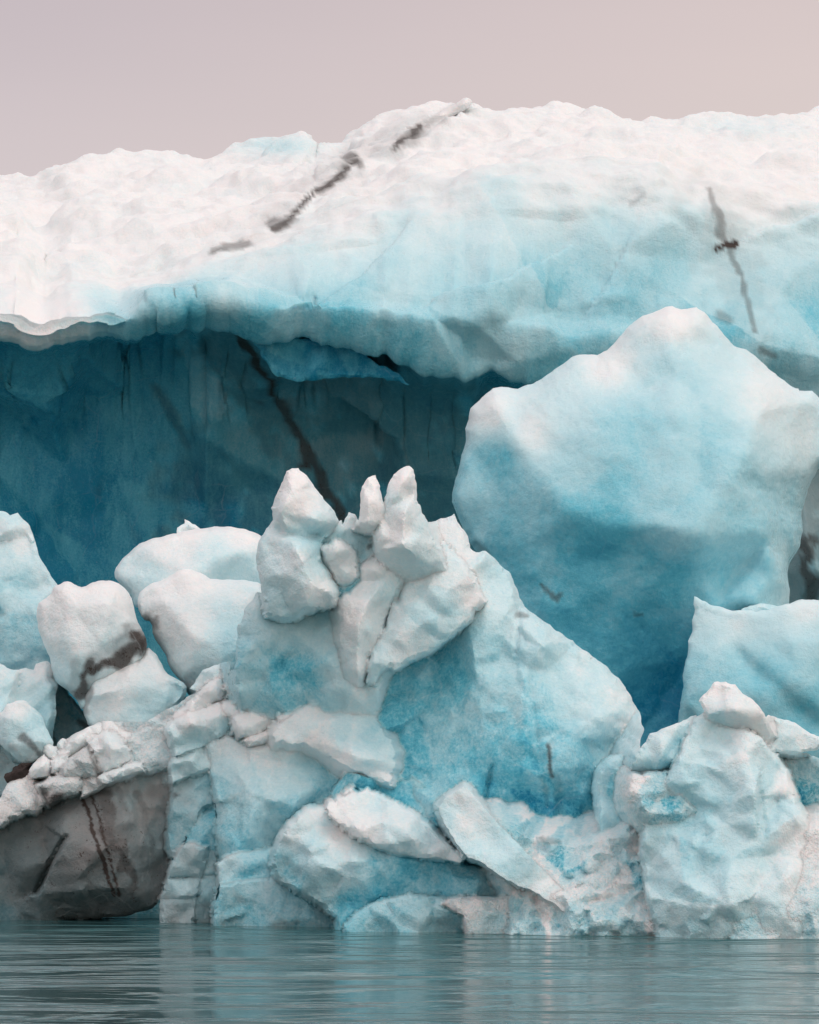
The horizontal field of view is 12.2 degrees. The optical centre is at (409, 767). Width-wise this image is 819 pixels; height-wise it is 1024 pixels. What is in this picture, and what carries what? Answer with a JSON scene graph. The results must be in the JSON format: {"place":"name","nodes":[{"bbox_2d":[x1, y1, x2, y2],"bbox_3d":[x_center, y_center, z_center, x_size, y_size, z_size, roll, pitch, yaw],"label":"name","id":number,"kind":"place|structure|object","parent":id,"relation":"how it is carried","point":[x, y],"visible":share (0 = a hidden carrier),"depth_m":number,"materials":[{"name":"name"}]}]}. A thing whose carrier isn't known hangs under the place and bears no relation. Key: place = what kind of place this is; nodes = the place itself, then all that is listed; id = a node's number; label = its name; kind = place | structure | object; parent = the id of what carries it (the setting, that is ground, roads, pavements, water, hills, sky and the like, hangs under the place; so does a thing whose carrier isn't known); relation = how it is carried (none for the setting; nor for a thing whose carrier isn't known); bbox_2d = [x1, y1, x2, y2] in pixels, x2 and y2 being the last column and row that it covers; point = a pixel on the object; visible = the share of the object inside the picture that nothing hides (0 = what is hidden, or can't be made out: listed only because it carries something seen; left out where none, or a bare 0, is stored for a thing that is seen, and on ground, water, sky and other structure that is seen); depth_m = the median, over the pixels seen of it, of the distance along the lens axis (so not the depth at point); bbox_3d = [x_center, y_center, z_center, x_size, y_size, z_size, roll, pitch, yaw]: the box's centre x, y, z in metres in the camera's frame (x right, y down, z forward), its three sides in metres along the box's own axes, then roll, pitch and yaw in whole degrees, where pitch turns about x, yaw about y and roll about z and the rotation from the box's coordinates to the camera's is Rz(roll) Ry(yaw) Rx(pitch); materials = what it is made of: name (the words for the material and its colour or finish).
{"place":"outdoors","nodes":[
{"label":"outdoors","id":0,"kind":"place"},
{"bbox_2d":[0,914,818,1023],"bbox_3d":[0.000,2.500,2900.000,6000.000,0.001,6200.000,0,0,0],"label":"lake water","id":1,"kind":"structure","parent":0,"point":[142,969],"depth_m":46.04,"materials":[{"name":"teal liquid"}]},
{"bbox_2d":[0,772,171,920],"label":"dirty ice block","id":2,"kind":"structure","parent":1,"relation":"on","point":[102,853],"depth_m":62.83,"materials":[{"name":"grey ice"}]},
{"bbox_2d":[0,773,44,828],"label":"ice block","id":3,"kind":"structure","parent":2,"relation":"on","point":[19,798],"depth_m":62.80,"materials":[{"name":"white ice"}]},
{"bbox_2d":[4,763,31,782],"bbox_3d":[-6.451,0.079,63.672,0.494,0.408,1.154,0,0,0],"label":"dirt clump","id":4,"kind":"object","parent":3,"relation":"on","point":[20,771],"visible":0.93,"depth_m":63.17,"materials":[{"name":"brown soil"}]},
{"bbox_2d":[0,700,53,762],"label":"ice block","id":5,"kind":"structure","parent":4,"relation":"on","point":[25,736],"depth_m":63.31,"materials":[{"name":"white ice"}]},
{"bbox_2d":[28,754,51,780],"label":"ice rubble","id":6,"kind":"object","parent":3,"relation":"on","point":[40,768],"visible":0.96,"depth_m":62.94,"materials":[{"name":"white ice"}]},
{"bbox_2d":[35,772,83,809],"bbox_3d":[-5.783,0.382,63.449,0.815,0.641,1.925,0,0,-6],"label":"ice rubble","id":7,"kind":"object","parent":2,"relation":"on","point":[54,789],"visible":0.95,"depth_m":62.60,"materials":[{"name":"white ice"}]},
{"bbox_2d":[50,753,70,775],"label":"ice rubble","id":8,"kind":"object","parent":7,"relation":"on","point":[57,762],"visible":0.91,"depth_m":62.89,"materials":[{"name":"white ice"}]},
{"bbox_2d":[43,744,57,759],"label":"ice rubble","id":9,"kind":"object","parent":8,"relation":"on","point":[49,751],"visible":0.87,"depth_m":63.20,"materials":[{"name":"white ice"}]},
{"bbox_2d":[57,722,101,755],"bbox_3d":[-5.478,-0.481,63.751,0.816,0.592,1.632,0,0,0],"label":"ice rubble","id":10,"kind":"object","parent":9,"relation":"on","point":[79,740],"visible":0.94,"depth_m":63.17,"materials":[{"name":"white ice"}]},
{"bbox_2d":[56,737,69,750],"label":"ice rubble","id":11,"kind":"object","parent":10,"relation":"on","point":[62,742],"visible":0.88,"depth_m":63.36,"materials":[{"name":"white ice"}]},
{"bbox_2d":[79,775,107,798],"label":"ice rubble","id":12,"kind":"object","parent":2,"relation":"on","point":[92,785],"visible":0.91,"depth_m":62.70,"materials":[{"name":"white ice"}]},
{"bbox_2d":[59,744,103,778],"bbox_3d":[-5.409,-0.103,63.285,0.743,0.581,1.479,0,0,-5],"label":"ice rubble","id":13,"kind":"object","parent":12,"relation":"on","point":[82,762],"visible":0.94,"depth_m":62.66,"materials":[{"name":"white ice"}]},
{"bbox_2d":[98,761,143,786],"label":"ice rubble","id":14,"kind":"object","parent":2,"relation":"on","point":[129,771],"visible":0.91,"depth_m":62.53,"materials":[{"name":"white ice"}]},
{"bbox_2d":[88,729,130,772],"bbox_3d":[-4.948,-0.291,63.387,0.730,0.743,1.604,0,0,-5],"label":"ice rubble","id":15,"kind":"object","parent":14,"relation":"on","point":[111,750],"visible":0.94,"depth_m":62.73,"materials":[{"name":"white ice"}]},
{"bbox_2d":[101,721,130,744],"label":"ice rubble","id":16,"kind":"object","parent":15,"relation":"on","point":[109,725],"visible":0.89,"depth_m":63.33,"materials":[{"name":"white ice"}]},
{"bbox_2d":[128,725,171,776],"bbox_3d":[-4.280,-0.280,63.411,0.750,0.868,1.644,0,0,-4],"label":"ice rubble","id":17,"kind":"object","parent":2,"relation":"on","point":[148,747],"visible":0.98,"depth_m":63.04,"materials":[{"name":"white ice"}]},
{"bbox_2d":[101,674,234,785],"bbox_3d":[-3.915,-0.628,63.435,3.381,1.849,1.185,0,0,34],"label":"crushed ice bed","id":18,"kind":"object","parent":2,"relation":"on","point":[161,719],"visible":0.91,"depth_m":63.22,"materials":[{"name":"white ice"}]},
{"bbox_2d":[167,746,210,785],"bbox_3d":[-3.623,-0.034,63.066,0.733,0.672,1.700,0,0,-4],"label":"ice rubble","id":19,"kind":"object","parent":18,"relation":"on","point":[187,765],"visible":0.98,"depth_m":62.36,"materials":[{"name":"blue ice"}]},
{"bbox_2d":[164,701,231,756],"bbox_3d":[-3.474,-0.639,63.014,1.235,0.928,1.985,0,0,0],"label":"ice rubble","id":20,"kind":"object","parent":19,"relation":"on","point":[188,731],"visible":0.96,"depth_m":62.32,"materials":[{"name":"white ice"}]},
{"bbox_2d":[221,700,238,717],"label":"ice rubble","id":21,"kind":"object","parent":20,"relation":"on","point":[229,708],"visible":0.88,"depth_m":62.26,"materials":[{"name":"white ice"}]},
{"bbox_2d":[171,677,225,719],"bbox_3d":[-3.481,-1.147,63.227,0.992,0.736,1.635,0,0,0],"label":"ice rubble","id":22,"kind":"object","parent":18,"relation":"on","point":[211,692],"visible":0.94,"depth_m":62.60,"materials":[{"name":"white ice"}]},
{"bbox_2d":[190,663,221,691],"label":"ice rubble","id":23,"kind":"object","parent":22,"relation":"on","point":[207,674],"visible":0.95,"depth_m":63.01,"materials":[{"name":"white ice"}]},
{"bbox_2d":[0,697,219,914],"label":"ice floe","id":24,"kind":"object","parent":1,"relation":"on","point":[155,909],"visible":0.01,"depth_m":65.63,"materials":[{"name":"grey ice"}]},
{"bbox_2d":[0,749,18,796],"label":"ice block","id":25,"kind":"structure","parent":24,"relation":"on","point":[5,768],"depth_m":64.47,"materials":[{"name":"ice"}]},
{"bbox_2d":[0,661,57,764],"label":"ice block","id":26,"kind":"structure","parent":24,"relation":"on","point":[36,687],"depth_m":64.81,"materials":[{"name":"white ice"}]},
{"bbox_2d":[0,511,56,682],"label":"ice block","id":27,"kind":"structure","parent":26,"relation":"on","point":[28,583],"depth_m":68.91,"materials":[{"name":"ice"}]},
{"bbox_2d":[53,683,88,745],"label":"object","id":28,"kind":"structure","parent":24,"relation":"on","point":[70,719],"depth_m":65.90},
{"bbox_2d":[36,580,186,725],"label":"ice block","id":29,"kind":"structure","parent":24,"relation":"on","point":[106,664],"depth_m":64.16,"materials":[{"name":"white ice"}]},
{"bbox_2d":[138,569,261,694],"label":"ice block","id":30,"kind":"structure","parent":24,"relation":"on","point":[193,617],"depth_m":65.03,"materials":[{"name":"white ice"}]},
{"bbox_2d":[114,526,260,607],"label":"ice block","id":31,"kind":"structure","parent":30,"relation":"on","point":[221,553],"depth_m":67.52,"materials":[{"name":"white ice"}]},
{"bbox_2d":[177,520,199,532],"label":"ice shard","id":32,"kind":"object","parent":31,"relation":"on","point":[187,525],"visible":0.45,"depth_m":68.80,"materials":[{"name":"white ice"}]},
{"bbox_2d":[452,306,818,747],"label":"ice boulder","id":33,"kind":"object","parent":24,"relation":"on","point":[630,493],"visible":0.77,"depth_m":68.83,"materials":[{"name":"blue ice"}]},
{"bbox_2d":[678,596,818,757],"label":"ice block","id":34,"kind":"structure","parent":24,"relation":"on","point":[767,661],"depth_m":65.28,"materials":[{"name":"blue ice"}]},
{"bbox_2d":[741,603,776,611],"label":"ice block","id":35,"kind":"structure","parent":34,"relation":"on","point":[758,607],"depth_m":68.13,"materials":[{"name":"ice"}]},
{"bbox_2d":[158,843,219,922],"bbox_3d":[-3.588,2.080,62.586,1.002,1.744,2.889,0,0,-5],"label":"ice brick","id":36,"kind":"object","parent":1,"relation":"on","point":[192,873],"visible":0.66,"depth_m":62.02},
{"bbox_2d":[164,771,214,858],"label":"ice slab","id":37,"kind":"structure","parent":36,"relation":"on","point":[190,798],"depth_m":62.46,"materials":[{"name":"blue ice"}]},
{"bbox_2d":[185,804,218,858],"bbox_3d":[-3.372,1.048,62.573,0.564,0.926,1.576,0,0,-3],"label":"ice shard","id":38,"kind":"object","parent":36,"relation":"on","point":[202,832],"visible":0.92,"depth_m":62.26,"materials":[{"name":"blue ice"}]},
{"bbox_2d":[210,877,333,926],"bbox_3d":[-2.261,2.500,61.132,3.894,1.601,1.696,0,0,38],"label":"ice shelf","id":39,"kind":"object","parent":1,"relation":"in","point":[262,902],"visible":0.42,"depth_m":60.77,"materials":[{"name":"blue ice"}]},
{"bbox_2d":[215,846,271,883],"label":"ice block","id":40,"kind":"structure","parent":39,"relation":"on","point":[241,866],"depth_m":61.12,"materials":[{"name":"blue ice"}]},
{"bbox_2d":[205,735,339,860],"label":"ice wall","id":41,"kind":"structure","parent":40,"relation":"on","point":[262,793],"depth_m":61.72,"materials":[{"name":"ice"}]},
{"bbox_2d":[228,709,273,740],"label":"ice rubble","id":42,"kind":"object","parent":41,"relation":"on","point":[245,723],"visible":0.93,"depth_m":61.87,"materials":[{"name":"white ice"}]},
{"bbox_2d":[241,731,267,746],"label":"ice rubble","id":43,"kind":"object","parent":41,"relation":"on","point":[256,739],"visible":0.94,"depth_m":61.83,"materials":[{"name":"white ice"}]},
{"bbox_2d":[267,783,494,930],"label":"front slab","id":44,"kind":"structure","parent":1,"relation":"in","point":[343,856],"depth_m":59.31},
{"bbox_2d":[330,772,440,830],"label":"ice slab","id":45,"kind":"structure","parent":44,"relation":"on","point":[402,791],"depth_m":61.32,"materials":[{"name":"blue ice"}]},
{"bbox_2d":[265,704,404,789],"bbox_3d":[-1.225,-0.349,61.923,2.318,1.401,1.779,0,0,0],"label":"ice wedge","id":46,"kind":"object","parent":45,"relation":"on","point":[340,745],"visible":0.98,"depth_m":61.41,"materials":[{"name":"white ice"}]},
{"bbox_2d":[276,711,293,722],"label":"ice rubble","id":47,"kind":"object","parent":46,"relation":"on","point":[283,716],"visible":0.88,"depth_m":61.70,"materials":[{"name":"white ice"}]},
{"bbox_2d":[219,466,485,719],"bbox_3d":[-0.958,-2.827,62.067,4.418,4.093,3.724,0,0,0],"label":"ice pinnacle","id":48,"kind":"object","parent":46,"relation":"on","point":[352,613],"visible":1,"depth_m":61.00,"materials":[{"name":"white ice"}]},
{"bbox_2d":[223,683,229,693],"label":"ice rubble","id":49,"kind":"object","parent":48,"relation":"on","point":[226,685],"visible":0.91,"depth_m":62.46,"materials":[{"name":"white ice"}]},
{"bbox_2d":[342,892,464,931],"bbox_3d":[-0.123,2.596,59.710,2.047,1.381,3.245,0,0,0],"label":"ice shelf","id":50,"kind":"object","parent":1,"relation":"on","point":[411,912],"visible":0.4,"depth_m":58.54,"materials":[{"name":"blue ice"}]},
{"bbox_2d":[0,97,818,710],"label":"iceberg","id":51,"kind":"object","parent":1,"relation":"on","point":[232,333],"visible":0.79,"depth_m":87.28,"materials":[{"name":"white ice"}]},
{"bbox_2d":[442,894,509,932],"bbox_3d":[1.020,2.613,59.046,1.041,1.363,2.367,0,0,0],"label":"ice shelf","id":52,"kind":"object","parent":1,"relation":"in","point":[485,914],"visible":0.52,"depth_m":58.14,"materials":[{"name":"white ice"}]},
{"bbox_2d":[483,797,655,935],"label":"crushed ice bank","id":53,"kind":"structure","parent":1,"relation":"in","point":[590,867],"depth_m":57.97,"materials":[{"name":"white ice"}]},
{"bbox_2d":[432,781,564,911],"bbox_3d":[1.363,1.194,59.681,2.004,1.974,4.510,0,0,0],"label":"ice shard","id":54,"kind":"object","parent":53,"relation":"on","point":[473,831],"visible":0.95,"depth_m":57.95,"materials":[{"name":"white ice"}]},
{"bbox_2d":[377,514,637,817],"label":"ice slab","id":55,"kind":"structure","parent":53,"relation":"on","point":[506,695],"depth_m":61.41,"materials":[{"name":"blue ice"}]},
{"bbox_2d":[591,753,624,830],"bbox_3d":[3.123,0.371,60.571,0.476,1.229,3.504,0,0,0],"label":"ice shard","id":56,"kind":"object","parent":53,"relation":"on","point":[606,771],"visible":0.95,"depth_m":59.12,"materials":[{"name":"blue ice"}]},
{"bbox_2d":[609,681,818,938],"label":"ice mound","id":57,"kind":"object","parent":1,"relation":"on","point":[717,814],"visible":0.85,"depth_m":57.05,"materials":[{"name":"white ice"}]},
{"bbox_2d":[781,754,818,805],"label":"ice block","id":58,"kind":"structure","parent":57,"relation":"on","point":[805,773],"depth_m":59.21,"materials":[{"name":"blue ice"}]},
{"bbox_2d":[0,0,818,176],"label":"sky","id":59,"kind":"structure","parent":0,"point":[194,78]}
]}

